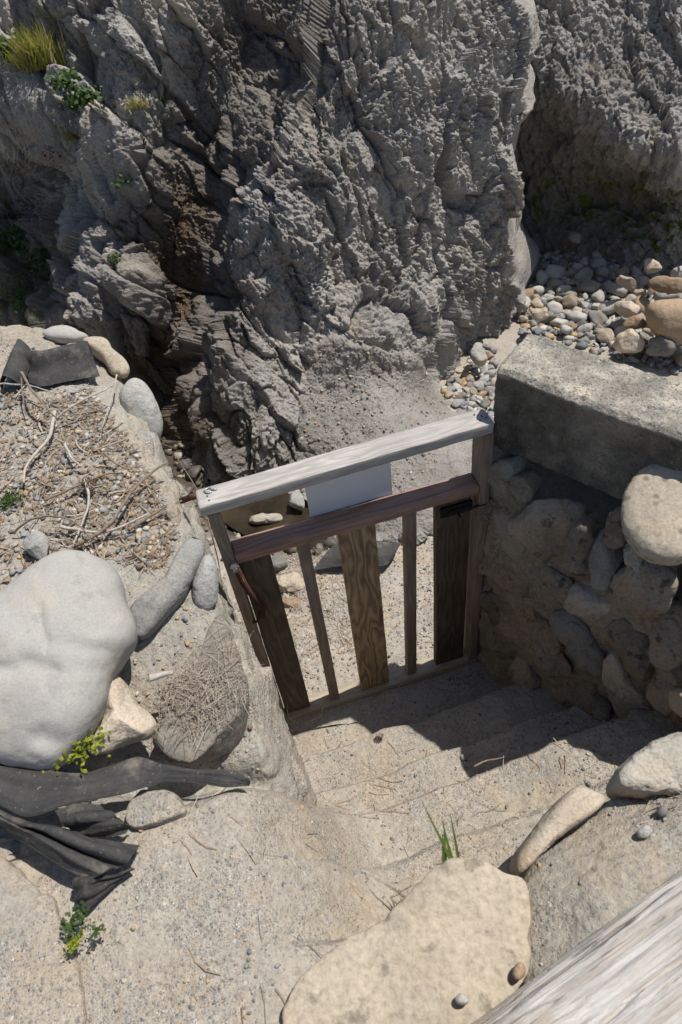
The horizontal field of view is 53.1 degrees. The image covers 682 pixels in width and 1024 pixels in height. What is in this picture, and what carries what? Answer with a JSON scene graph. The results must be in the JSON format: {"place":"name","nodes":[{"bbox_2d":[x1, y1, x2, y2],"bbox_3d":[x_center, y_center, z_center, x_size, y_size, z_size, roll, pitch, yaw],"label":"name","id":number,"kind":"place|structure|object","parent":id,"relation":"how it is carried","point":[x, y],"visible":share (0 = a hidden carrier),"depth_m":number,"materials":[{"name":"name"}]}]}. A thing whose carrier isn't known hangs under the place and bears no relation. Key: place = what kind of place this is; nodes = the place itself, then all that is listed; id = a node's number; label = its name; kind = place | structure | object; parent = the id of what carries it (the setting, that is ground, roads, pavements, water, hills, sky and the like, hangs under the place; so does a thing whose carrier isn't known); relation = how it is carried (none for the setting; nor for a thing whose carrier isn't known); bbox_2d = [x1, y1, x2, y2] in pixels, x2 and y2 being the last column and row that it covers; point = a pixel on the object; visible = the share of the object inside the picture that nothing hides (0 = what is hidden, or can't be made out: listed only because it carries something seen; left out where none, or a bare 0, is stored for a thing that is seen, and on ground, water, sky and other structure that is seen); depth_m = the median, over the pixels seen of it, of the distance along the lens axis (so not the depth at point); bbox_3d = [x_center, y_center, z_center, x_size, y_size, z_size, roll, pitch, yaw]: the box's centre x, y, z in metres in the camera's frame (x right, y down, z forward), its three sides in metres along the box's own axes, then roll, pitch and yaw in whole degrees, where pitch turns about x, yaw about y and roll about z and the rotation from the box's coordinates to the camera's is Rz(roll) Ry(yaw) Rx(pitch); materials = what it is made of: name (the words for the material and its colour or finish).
{"place":"outdoors","nodes":[
{"label":"outdoors","id":0,"kind":"place"},
{"bbox_2d":[0,343,259,770],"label":"gravel","id":1,"kind":"structure","parent":0,"point":[187,644],"depth_m":2.59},
{"bbox_2d":[0,325,317,862],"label":"bank","id":2,"kind":"structure","parent":0,"point":[268,754],"depth_m":2.38,"materials":[{"name":"sand"}]},
{"bbox_2d":[0,485,30,509],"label":"weed","id":3,"kind":"object","parent":2,"relation":"on","point":[8,500],"visible":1,"depth_m":2.69,"materials":[{"name":"green plant"}]},
{"bbox_2d":[23,530,49,559],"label":"stone","id":4,"kind":"object","parent":2,"relation":"on","point":[36,543],"visible":0.98,"depth_m":2.46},
{"bbox_2d":[20,371,58,420],"bbox_3d":[-1.422,-0.514,3.119,0.100,0.103,0.366,-33,50,-22],"label":"twig","id":5,"kind":"object","parent":2,"relation":"on","point":[31,389],"visible":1,"depth_m":3.12,"materials":[{"name":"wood"}]},
{"bbox_2d":[0,339,99,389],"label":"weed fabric","id":6,"kind":"object","parent":2,"relation":"on","point":[62,364],"visible":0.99,"depth_m":3.38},
{"bbox_2d":[12,515,93,549],"bbox_3d":[-1.056,0.062,2.510,0.351,0.076,0.073,8,48,15],"label":"twig","id":7,"kind":"object","parent":2,"relation":"on","point":[29,520],"visible":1,"depth_m":2.51,"materials":[{"name":"wood"}]},
{"bbox_2d":[43,325,87,343],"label":"stone","id":8,"kind":"object","parent":2,"relation":"on","point":[62,334],"visible":0.9,"depth_m":3.74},
{"bbox_2d":[0,550,137,770],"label":"boulder","id":9,"kind":"object","parent":2,"relation":"on","point":[68,636],"visible":0.98,"depth_m":1.90,"materials":[{"name":"stone"}]},
{"bbox_2d":[42,726,111,772],"bbox_3d":[-0.729,0.661,1.884,0.198,0.100,0.133,-31,50,-21],"label":"weed","id":10,"kind":"object","parent":9,"relation":"on","point":[82,749],"visible":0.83,"depth_m":1.89,"materials":[{"name":"green plant"}]},
{"bbox_2d":[0,386,173,581],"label":"dry sticks","id":11,"kind":"object","parent":2,"relation":"on","point":[111,492],"visible":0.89,"depth_m":2.76,"materials":[{"name":"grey wood"}]},
{"bbox_2d":[0,387,177,583],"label":"litter","id":12,"kind":"object","parent":2,"relation":"on","point":[140,537],"visible":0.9,"depth_m":2.77,"materials":[{"name":"gravel"}]},
{"bbox_2d":[22,410,56,483],"bbox_3d":[-1.283,-0.287,2.925,0.050,0.019,0.479,-3,46,4],"label":"twig","id":13,"kind":"object","parent":12,"relation":"on","point":[49,436],"visible":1,"depth_m":2.92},
{"bbox_2d":[43,472,118,501],"bbox_3d":[-1.032,-0.108,2.716,0.304,0.015,0.029,-23,47,-14],"label":"twig","id":14,"kind":"object","parent":12,"relation":"on","point":[59,493],"visible":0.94,"depth_m":2.70,"materials":[{"name":"wood"}]},
{"bbox_2d":[73,479,89,544],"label":"twig","id":15,"kind":"object","parent":12,"relation":"on","point":[88,499],"visible":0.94,"depth_m":2.61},
{"bbox_2d":[55,384,112,418],"bbox_3d":[-1.155,-0.502,3.088,0.300,0.045,0.037,-37,52,-25],"label":"twig","id":16,"kind":"object","parent":12,"relation":"on","point":[66,410],"visible":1,"depth_m":3.05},
{"bbox_2d":[59,513,147,533],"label":"twig","id":17,"kind":"object","parent":12,"relation":"on","point":[93,532],"visible":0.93,"depth_m":2.53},
{"bbox_2d":[127,500,181,530],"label":"twig","id":18,"kind":"object","parent":12,"relation":"on","point":[131,527],"visible":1,"depth_m":2.55,"materials":[{"name":"wood"}]},
{"bbox_2d":[0,383,179,583],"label":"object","id":19,"kind":"object","parent":2,"relation":"on","point":[79,516],"visible":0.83,"depth_m":2.76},
{"bbox_2d":[83,336,129,378],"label":"stone","id":20,"kind":"object","parent":2,"relation":"on","point":[109,356],"visible":0.99,"depth_m":3.52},
{"bbox_2d":[74,461,167,547],"bbox_3d":[-0.812,-0.031,2.602,0.083,0.053,0.496,22,53,26],"label":"twig","id":21,"kind":"object","parent":2,"relation":"on","point":[97,533],"visible":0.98,"depth_m":2.53,"materials":[{"name":"wood"}]},
{"bbox_2d":[88,675,155,754],"bbox_3d":[-0.643,0.601,2.032,0.181,0.188,0.241,-8,46,0],"label":"stone","id":22,"kind":"object","parent":2,"relation":"on","point":[127,719],"visible":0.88,"depth_m":1.97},
{"bbox_2d":[119,378,162,438],"bbox_3d":[-0.990,-0.500,3.375,0.175,0.308,0.270,-23,47,-14],"label":"stone","id":23,"kind":"object","parent":2,"relation":"on","point":[137,398],"visible":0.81,"depth_m":3.29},
{"bbox_2d":[135,433,154,455],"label":"stone","id":24,"kind":"object","parent":2,"relation":"on","point":[146,439],"visible":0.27,"depth_m":3.04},
{"bbox_2d":[125,789,187,829],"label":"stone","id":25,"kind":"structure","parent":2,"relation":"on","point":[147,808],"depth_m":1.86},
{"bbox_2d":[149,671,172,681],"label":"twig","id":26,"kind":"object","parent":2,"relation":"on","point":[155,676],"visible":1,"depth_m":2.04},
{"bbox_2d":[130,537,204,639],"bbox_3d":[-0.576,0.258,2.300,0.122,0.175,0.383,22,53,26],"label":"stone","id":27,"kind":"object","parent":2,"relation":"on","point":[155,606],"visible":0.96,"depth_m":2.24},
{"bbox_2d":[166,501,180,523],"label":"stone","id":28,"kind":"object","parent":2,"relation":"on","point":[172,511],"visible":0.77,"depth_m":2.58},
{"bbox_2d":[153,614,249,764],"bbox_3d":[-0.385,0.620,2.200,0.250,0.383,0.478,14,49,20],"label":"boulder","id":29,"kind":"object","parent":2,"relation":"on","point":[226,739],"visible":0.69,"depth_m":2.06,"materials":[{"name":"grey stone"}]},
{"bbox_2d":[150,619,266,751],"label":"pine needles","id":30,"kind":"object","parent":29,"relation":"on","point":[180,692],"visible":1,"depth_m":2.06,"materials":[{"name":"plant"}]},
{"bbox_2d":[191,555,218,610],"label":"stone","id":31,"kind":"object","parent":2,"relation":"on","point":[204,590],"visible":0.97,"depth_m":2.31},
{"bbox_2d":[273,704,308,796],"bbox_3d":[-0.220,0.829,2.411,0.087,0.264,0.359,-23,47,-14],"label":"stone","id":32,"kind":"object","parent":2,"relation":"on","point":[301,780],"visible":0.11,"depth_m":2.33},
{"bbox_2d":[0,0,540,545],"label":"cliff","id":33,"kind":"structure","parent":0,"point":[314,178],"depth_m":4.93,"materials":[{"name":"stone"}]},
{"bbox_2d":[0,34,16,59],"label":"leafy plant","id":34,"kind":"object","parent":33,"relation":"on","point":[2,42],"visible":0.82,"depth_m":4.72,"materials":[{"name":"green plant"}]},
{"bbox_2d":[0,192,25,219],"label":"grass tuft","id":35,"kind":"object","parent":33,"relation":"on","point":[7,216],"visible":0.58,"depth_m":5.97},
{"bbox_2d":[0,220,28,256],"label":"leafy plant","id":36,"kind":"object","parent":33,"relation":"on","point":[13,237],"visible":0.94,"depth_m":5.88,"materials":[{"name":"green plant"}]},
{"bbox_2d":[0,276,37,315],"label":"leafy plant","id":37,"kind":"object","parent":33,"relation":"on","point":[18,298],"visible":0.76,"depth_m":5.82,"materials":[{"name":"green plant"}]},
{"bbox_2d":[0,14,68,71],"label":"grass tuft","id":38,"kind":"object","parent":33,"relation":"on","point":[32,54],"visible":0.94,"depth_m":4.69,"materials":[{"name":"plant"}]},
{"bbox_2d":[25,244,52,276],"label":"leafy plant","id":39,"kind":"object","parent":33,"relation":"on","point":[39,261],"visible":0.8,"depth_m":5.84,"materials":[{"name":"green plant"}]},
{"bbox_2d":[45,67,82,91],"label":"leafy plant","id":40,"kind":"object","parent":33,"relation":"on","point":[65,76],"visible":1,"depth_m":4.60,"materials":[{"name":"green plant"}]},
{"bbox_2d":[50,83,103,110],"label":"leafy plant","id":41,"kind":"object","parent":33,"relation":"on","point":[81,97],"visible":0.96,"depth_m":4.68,"materials":[{"name":"green plant"}]},
{"bbox_2d":[110,172,136,188],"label":"leafy plant","id":42,"kind":"object","parent":33,"relation":"on","point":[124,180],"visible":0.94,"depth_m":4.75,"materials":[{"name":"green plant"}]},
{"bbox_2d":[118,90,161,110],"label":"grass tuft","id":43,"kind":"object","parent":33,"relation":"on","point":[138,105],"visible":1,"depth_m":4.65,"materials":[{"name":"plant"}]},
{"bbox_2d":[300,339,445,491],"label":"gravel","id":44,"kind":"structure","parent":33,"relation":"on","point":[357,399],"depth_m":4.97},
{"bbox_2d":[221,493,324,548],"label":"water","id":45,"kind":"structure","parent":0,"point":[237,518],"depth_m":4.71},
{"bbox_2d":[249,513,282,523],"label":"rock","id":46,"kind":"object","parent":45,"relation":"in","point":[262,518],"visible":1,"depth_m":4.62,"materials":[{"name":"grey stone"}]},
{"bbox_2d":[289,490,304,510],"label":"rock","id":47,"kind":"object","parent":45,"relation":"on","point":[296,500],"visible":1,"depth_m":4.64,"materials":[{"name":"grey stone"}]},
{"bbox_2d":[2,678,679,1023],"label":"gravel","id":48,"kind":"structure","parent":0,"point":[249,952],"depth_m":2.09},
{"bbox_2d":[162,257,681,731],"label":"ground","id":49,"kind":"structure","parent":0,"point":[505,342],"depth_m":3.87,"materials":[{"name":"sand"}]},
{"bbox_2d":[235,443,251,459],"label":"rock","id":50,"kind":"object","parent":49,"relation":"on","point":[244,451],"visible":0.51,"depth_m":4.90,"materials":[{"name":"stone"}]},
{"bbox_2d":[162,441,341,595],"bbox_3d":[-0.632,-0.268,5.020,2.883,0.286,1.447,31,57,32],"label":"rubble","id":51,"kind":"object","parent":49,"relation":"on","point":[195,470],"visible":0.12,"depth_m":5.05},
{"bbox_2d":[271,555,287,572],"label":"rock","id":52,"kind":"object","parent":49,"relation":"on","point":[279,562],"visible":0.68,"depth_m":4.17,"materials":[{"name":"stone"}]},
{"bbox_2d":[278,572,304,591],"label":"rock","id":53,"kind":"object","parent":49,"relation":"on","point":[292,582],"visible":0.96,"depth_m":4.04,"materials":[{"name":"beige stone"}]},
{"bbox_2d":[282,597,301,610],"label":"rock","id":54,"kind":"object","parent":49,"relation":"on","point":[294,602],"visible":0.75,"depth_m":3.91,"materials":[{"name":"brown stone"}]},
{"bbox_2d":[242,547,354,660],"bbox_3d":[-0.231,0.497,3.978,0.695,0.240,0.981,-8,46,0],"label":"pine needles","id":55,"kind":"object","parent":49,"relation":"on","point":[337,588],"visible":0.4,"depth_m":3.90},
{"bbox_2d":[12,669,681,1023],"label":"steps","id":56,"kind":"structure","parent":49,"relation":"on","point":[176,915],"depth_m":1.96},
{"bbox_2d":[0,855,86,1023],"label":"stone","id":57,"kind":"object","parent":56,"relation":"on","point":[41,979],"visible":0.87,"depth_m":1.62,"materials":[{"name":"stone"}]},
{"bbox_2d":[0,803,138,910],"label":"weed fabric","id":58,"kind":"object","parent":56,"relation":"on","point":[81,854],"visible":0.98,"depth_m":1.73,"materials":[{"name":"fabric"}]},
{"bbox_2d":[61,925,85,955],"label":"weed","id":59,"kind":"object","parent":56,"relation":"on","point":[74,942],"visible":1,"depth_m":1.60,"materials":[{"name":"yellow plant"}]},
{"bbox_2d":[59,900,90,941],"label":"weed","id":60,"kind":"object","parent":56,"relation":"on","point":[73,923],"visible":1,"depth_m":1.63,"materials":[{"name":"green plant"}]},
{"bbox_2d":[87,919,110,942],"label":"weed","id":61,"kind":"object","parent":56,"relation":"on","point":[95,933],"visible":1,"depth_m":1.62,"materials":[{"name":"green plant"}]},
{"bbox_2d":[0,757,250,816],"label":"weed fabric","id":62,"kind":"object","parent":56,"relation":"on","point":[27,792],"visible":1,"depth_m":1.86,"materials":[{"name":"fabric"}]},
{"bbox_2d":[282,857,530,1023],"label":"stone","id":63,"kind":"object","parent":56,"relation":"on","point":[435,943],"visible":0.97,"depth_m":1.55,"materials":[{"name":"stone"}]},
{"bbox_2d":[455,993,468,1005],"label":"stone","id":64,"kind":"object","parent":63,"relation":"on","point":[461,999],"visible":1,"depth_m":1.47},
{"bbox_2d":[512,962,525,980],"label":"stone","id":65,"kind":"object","parent":63,"relation":"on","point":[518,971],"visible":1,"depth_m":1.50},
{"bbox_2d":[181,681,681,1023],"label":"pine needles","id":66,"kind":"object","parent":56,"relation":"on","point":[661,804],"visible":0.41,"depth_m":2.29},
{"bbox_2d":[423,804,459,862],"bbox_3d":[0.264,0.827,1.755,0.062,0.130,0.141,-16,46,-8],"label":"grass tuft","id":67,"kind":"object","parent":56,"relation":"on","point":[446,853],"visible":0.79,"depth_m":1.75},
{"bbox_2d":[472,870,681,1023],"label":"log","id":68,"kind":"object","parent":56,"relation":"on","point":[625,967],"visible":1,"depth_m":1.26,"materials":[{"name":"wood"}]},
{"bbox_2d":[314,541,400,569],"bbox_3d":[0.099,0.252,4.162,0.543,0.052,0.191,-4,46,4],"label":"rock","id":69,"kind":"object","parent":49,"relation":"on","point":[386,554],"visible":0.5,"depth_m":4.14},
{"bbox_2d":[235,536,487,691],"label":"gravel","id":70,"kind":"structure","parent":49,"relation":"on","point":[385,610],"depth_m":3.87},
{"bbox_2d":[470,342,487,366],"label":"rock","id":71,"kind":"object","parent":49,"relation":"on","point":[478,357],"visible":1,"depth_m":5.86,"materials":[{"name":"grey stone"}]},
{"bbox_2d":[530,307,548,320],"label":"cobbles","id":72,"kind":"object","parent":49,"relation":"on","point":[538,314],"visible":1,"depth_m":6.14,"materials":[{"name":"beige stone"}]},
{"bbox_2d":[536,270,548,285],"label":"cobble","id":73,"kind":"object","parent":49,"relation":"on","point":[542,276],"visible":1,"depth_m":7.09,"materials":[{"name":"stone"}]},
{"bbox_2d":[544,264,565,280],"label":"cobble","id":74,"kind":"object","parent":49,"relation":"on","point":[552,271],"visible":0.58,"depth_m":7.12,"materials":[{"name":"stone"}]},
{"bbox_2d":[547,302,562,313],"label":"cobble","id":75,"kind":"object","parent":49,"relation":"on","point":[555,307],"visible":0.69,"depth_m":6.60,"materials":[{"name":"stone"}]},
{"bbox_2d":[440,249,681,421],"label":"pebbles","id":76,"kind":"object","parent":49,"relation":"on","point":[540,329],"visible":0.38,"depth_m":6.41,"materials":[{"name":"stone"}]},
{"bbox_2d":[546,278,563,287],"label":"cobble","id":77,"kind":"object","parent":76,"relation":"on","point":[555,283],"visible":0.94,"depth_m":6.98,"materials":[{"name":"grey stone"}]},
{"bbox_2d":[616,275,635,291],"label":"boulder","id":78,"kind":"object","parent":76,"relation":"on","point":[627,283],"visible":1,"depth_m":6.36,"materials":[{"name":"beige stone"}]},
{"bbox_2d":[614,300,639,317],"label":"boulder","id":79,"kind":"object","parent":76,"relation":"on","point":[626,309],"visible":0.98,"depth_m":6.07,"materials":[{"name":"beige stone"}]},
{"bbox_2d":[622,315,646,329],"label":"boulder","id":80,"kind":"object","parent":76,"relation":"on","point":[636,322],"visible":0.93,"depth_m":5.89,"materials":[{"name":"brown stone"}]},
{"bbox_2d":[646,336,676,356],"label":"boulder","id":81,"kind":"object","parent":76,"relation":"on","point":[663,346],"visible":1,"depth_m":5.60,"materials":[{"name":"stone"}]},
{"bbox_2d":[645,298,681,344],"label":"boulder","id":82,"kind":"object","parent":81,"relation":"on","point":[663,317],"visible":0.92,"depth_m":5.53,"materials":[{"name":"brown stone"}]},
{"bbox_2d":[648,276,681,293],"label":"boulder","id":83,"kind":"object","parent":76,"relation":"on","point":[665,284],"visible":1,"depth_m":6.27,"materials":[{"name":"brown stone"}]},
{"bbox_2d":[562,293,577,308],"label":"cobble","id":84,"kind":"object","parent":49,"relation":"on","point":[570,300],"visible":0.98,"depth_m":6.67,"materials":[{"name":"beige stone"}]},
{"bbox_2d":[567,231,580,243],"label":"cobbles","id":85,"kind":"object","parent":49,"relation":"on","point":[574,237],"visible":1,"depth_m":7.00,"materials":[{"name":"stone"}]},
{"bbox_2d":[567,310,586,321],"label":"cobble","id":86,"kind":"object","parent":49,"relation":"on","point":[576,316],"visible":0.85,"depth_m":6.43,"materials":[{"name":"stone"}]},
{"bbox_2d":[475,334,681,728],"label":"stone wall","id":87,"kind":"structure","parent":49,"relation":"on","point":[580,594],"depth_m":2.35,"materials":[{"name":"stone"}]},
{"bbox_2d":[195,409,493,721],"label":"wooden gate","id":88,"kind":"structure","parent":87,"relation":"attached to","point":[352,500],"depth_m":2.67,"materials":[{"name":"brown wood"}]},
{"bbox_2d":[668,688,681,716],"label":"stone","id":89,"kind":"object","parent":87,"relation":"on","point":[675,700],"visible":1,"depth_m":2.20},
{"bbox_2d":[574,267,593,283],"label":"cobble","id":90,"kind":"object","parent":49,"relation":"on","point":[583,274],"visible":0.84,"depth_m":6.98,"materials":[{"name":"grey stone"}]},
{"bbox_2d":[576,323,592,332],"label":"cobble","id":91,"kind":"object","parent":49,"relation":"on","point":[586,327],"visible":0.91,"depth_m":6.32,"materials":[{"name":"grey stone"}]},
{"bbox_2d":[575,280,599,293],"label":"cobble","id":92,"kind":"object","parent":49,"relation":"on","point":[589,287],"visible":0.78,"depth_m":6.78,"materials":[{"name":"stone"}]},
{"bbox_2d":[587,310,607,325],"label":"cobble","id":93,"kind":"object","parent":49,"relation":"on","point":[596,318],"visible":0.88,"depth_m":6.39,"materials":[{"name":"stone"}]},
{"bbox_2d":[591,290,604,303],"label":"cobble","id":94,"kind":"object","parent":49,"relation":"on","point":[598,296],"visible":0.93,"depth_m":6.64,"materials":[{"name":"stone"}]},
{"bbox_2d":[590,257,606,268],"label":"cobble","id":95,"kind":"object","parent":49,"relation":"on","point":[597,262],"visible":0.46,"depth_m":7.12,"materials":[{"name":"grey stone"}]},
{"bbox_2d":[594,265,611,278],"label":"cobble","id":96,"kind":"object","parent":49,"relation":"on","point":[602,271],"visible":0.9,"depth_m":6.96,"materials":[{"name":"grey stone"}]},
{"bbox_2d":[596,328,613,343],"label":"cobble","id":97,"kind":"object","parent":49,"relation":"on","point":[605,335],"visible":1,"depth_m":6.16,"materials":[{"name":"beige stone"}]},
{"bbox_2d":[599,299,619,315],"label":"cobble","id":98,"kind":"object","parent":49,"relation":"on","point":[607,308],"visible":0.69,"depth_m":6.49,"materials":[{"name":"grey stone"}]},
{"bbox_2d":[603,283,627,296],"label":"cobble","id":99,"kind":"object","parent":49,"relation":"on","point":[616,289],"visible":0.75,"depth_m":6.70,"materials":[{"name":"stone"}]},
{"bbox_2d":[613,329,644,352],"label":"boulder","id":100,"kind":"object","parent":49,"relation":"on","point":[629,341],"visible":1,"depth_m":5.72,"materials":[{"name":"beige stone"}]},
{"bbox_2d":[633,295,649,314],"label":"cobble","id":101,"kind":"object","parent":49,"relation":"on","point":[642,302],"visible":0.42,"depth_m":6.45,"materials":[{"name":"brown stone"}]},
{"bbox_2d":[644,258,661,273],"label":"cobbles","id":102,"kind":"object","parent":49,"relation":"on","point":[652,265],"visible":1,"depth_m":6.54,"materials":[{"name":"beige stone"}]},
{"bbox_2d":[653,291,678,300],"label":"cobble","id":103,"kind":"object","parent":49,"relation":"on","point":[659,296],"visible":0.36,"depth_m":6.53,"materials":[{"name":"grey stone"}]},
{"bbox_2d":[514,0,681,273],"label":"cliff","id":104,"kind":"structure","parent":0,"point":[598,155],"depth_m":6.22,"materials":[{"name":"stone"}]},
{"bbox_2d":[520,793,681,987],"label":"bank","id":105,"kind":"structure","parent":0,"point":[569,913],"depth_m":1.67,"materials":[{"name":"sand"}]},
{"bbox_2d":[510,786,604,874],"bbox_3d":[0.556,0.841,1.811,0.317,0.192,0.093,-28,49,-19],"label":"stone","id":106,"kind":"object","parent":105,"relation":"on","point":[568,810],"visible":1,"depth_m":1.74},
{"bbox_2d":[606,732,681,799],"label":"stone","id":107,"kind":"object","parent":105,"relation":"on","point":[653,768],"visible":0.89,"depth_m":1.81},
{"bbox_2d":[637,824,650,837],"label":"stone","id":108,"kind":"object","parent":105,"relation":"on","point":[643,831],"visible":1,"depth_m":1.71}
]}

